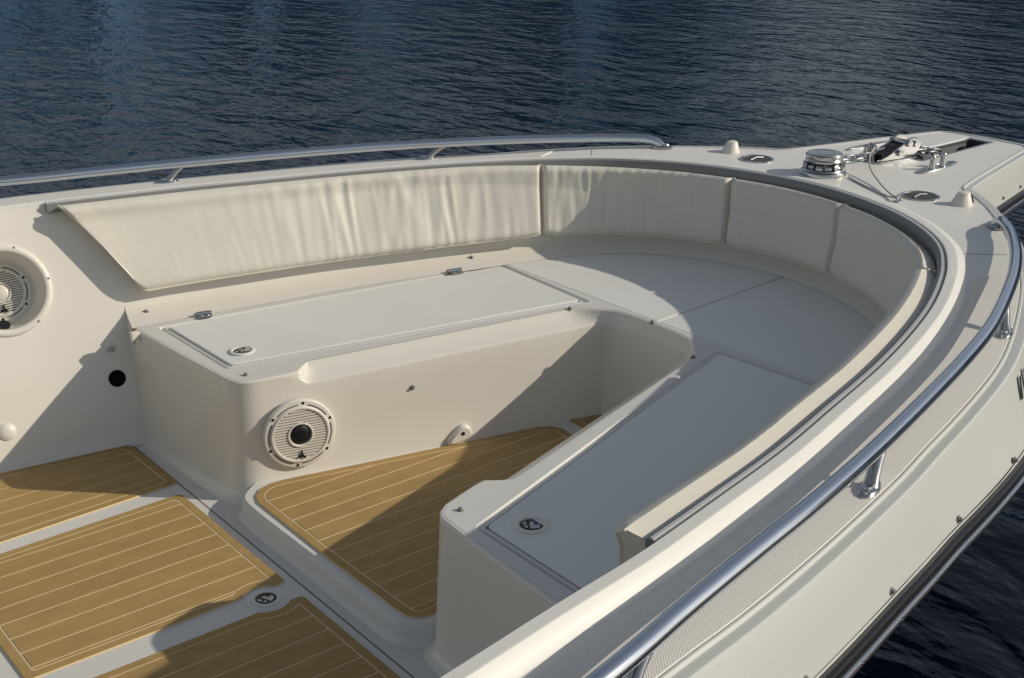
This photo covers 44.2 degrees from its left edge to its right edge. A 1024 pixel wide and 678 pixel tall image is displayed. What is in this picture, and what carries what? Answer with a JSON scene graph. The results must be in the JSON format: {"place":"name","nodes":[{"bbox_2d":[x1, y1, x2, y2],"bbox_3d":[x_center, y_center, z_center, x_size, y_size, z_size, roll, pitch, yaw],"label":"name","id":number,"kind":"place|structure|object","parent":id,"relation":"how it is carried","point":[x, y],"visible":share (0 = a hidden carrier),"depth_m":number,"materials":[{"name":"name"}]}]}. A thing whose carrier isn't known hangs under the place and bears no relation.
{"place":"outdoors","nodes":[
{"label":"outdoors","id":0,"kind":"place"},
{"bbox_2d":[0,0,1023,677],"bbox_3d":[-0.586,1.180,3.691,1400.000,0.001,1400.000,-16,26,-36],"label":"water","id":1,"kind":"structure","parent":0,"point":[96,82],"depth_m":14.30,"materials":[{"name":"blue liquid"}]},
{"bbox_2d":[0,131,1023,677],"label":"boat","id":2,"kind":"object","parent":1,"relation":"on","point":[840,533],"visible":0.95,"depth_m":3.88,"materials":[{"name":"white plastic"}]},
{"bbox_2d":[0,445,176,543],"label":"floor mat","id":3,"kind":"object","parent":2,"relation":"on","point":[35,498],"visible":1,"depth_m":3.99,"materials":[{"name":"brown wood"}]},
{"bbox_2d":[0,495,283,677],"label":"floor mat","id":4,"kind":"object","parent":2,"relation":"on","point":[75,596],"visible":1,"depth_m":3.47,"materials":[{"name":"beige plastic"}]},
{"bbox_2d":[94,596,400,677],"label":"floor mat","id":5,"kind":"object","parent":2,"relation":"on","point":[300,637],"visible":1,"depth_m":3.16,"materials":[{"name":"beige plastic"}]},
{"bbox_2d":[57,164,541,290],"bbox_3d":[-0.698,-0.413,4.506,1.726,0.309,0.185,-8,22,-20],"label":"seat cushion","id":6,"kind":"object","parent":2,"relation":"on","point":[157,242],"visible":1,"depth_m":4.47,"materials":[{"name":"beige plastic"}]},
{"bbox_2d":[256,426,571,618],"bbox_3d":[-0.126,0.473,3.814,1.056,0.006,0.896,-16,26,-36],"label":"floor mat","id":7,"kind":"object","parent":2,"relation":"on","point":[372,527],"visible":0.69,"depth_m":3.75,"materials":[{"name":"beige plastic"}]},
{"bbox_2d":[569,415,601,428],"bbox_3d":[0.373,0.326,4.196,0.134,0.006,0.454,-16,26,-36],"label":"floor mat","id":8,"kind":"object","parent":2,"relation":"on","point":[582,422],"visible":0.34,"depth_m":4.31,"materials":[{"name":"brown wood"}]},
{"bbox_2d":[540,164,733,243],"bbox_3d":[0.463,-0.515,4.737,0.729,0.262,0.152,4,21,10],"label":"seat cushion","id":9,"kind":"object","parent":2,"relation":"on","point":[576,200],"visible":1,"depth_m":4.74,"materials":[{"name":"beige plastic"}]},
{"bbox_2d":[614,269,935,565],"bbox_3d":[0.689,0.202,2.907,0.197,0.310,1.790,14,25,31],"label":"seat cushion","id":10,"kind":"object","parent":2,"relation":"on","point":[634,531],"visible":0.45,"depth_m":2.56,"materials":[{"name":"beige plastic"}]},
{"bbox_2d":[726,177,849,272],"bbox_3d":[0.969,-0.407,4.474,0.111,0.251,0.492,-16,26,-36],"label":"seat cushion","id":11,"kind":"object","parent":2,"relation":"on","point":[795,226],"visible":0.94,"depth_m":4.46,"materials":[{"name":"beige leather"}]},
{"bbox_2d":[848,146,895,198],"bbox_3d":[1.257,-0.589,4.441,0.122,0.073,0.527,2,21,6],"label":"lanyard","id":12,"kind":"object","parent":2,"relation":"on","point":[891,194],"visible":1,"depth_m":4.39,"materials":[{"name":"grey metal"}]},
{"bbox_2d":[830,204,936,313],"bbox_3d":[1.176,-0.210,3.952,0.157,0.265,0.760,-1,21,-2],"label":"seat cushion","id":13,"kind":"object","parent":2,"relation":"on","point":[877,260],"visible":0.69,"depth_m":4.07,"materials":[{"name":"beige leather"}]},
{"bbox_2d":[843,145,940,162],"bbox_3d":[1.410,-0.696,4.777,0.607,0.073,0.045,-11,23,-26],"label":"anchor chain","id":14,"kind":"object","parent":2,"relation":"attached to","point":[860,157],"visible":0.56,"depth_m":4.74,"materials":[{"name":"silver metal"}]}
]}

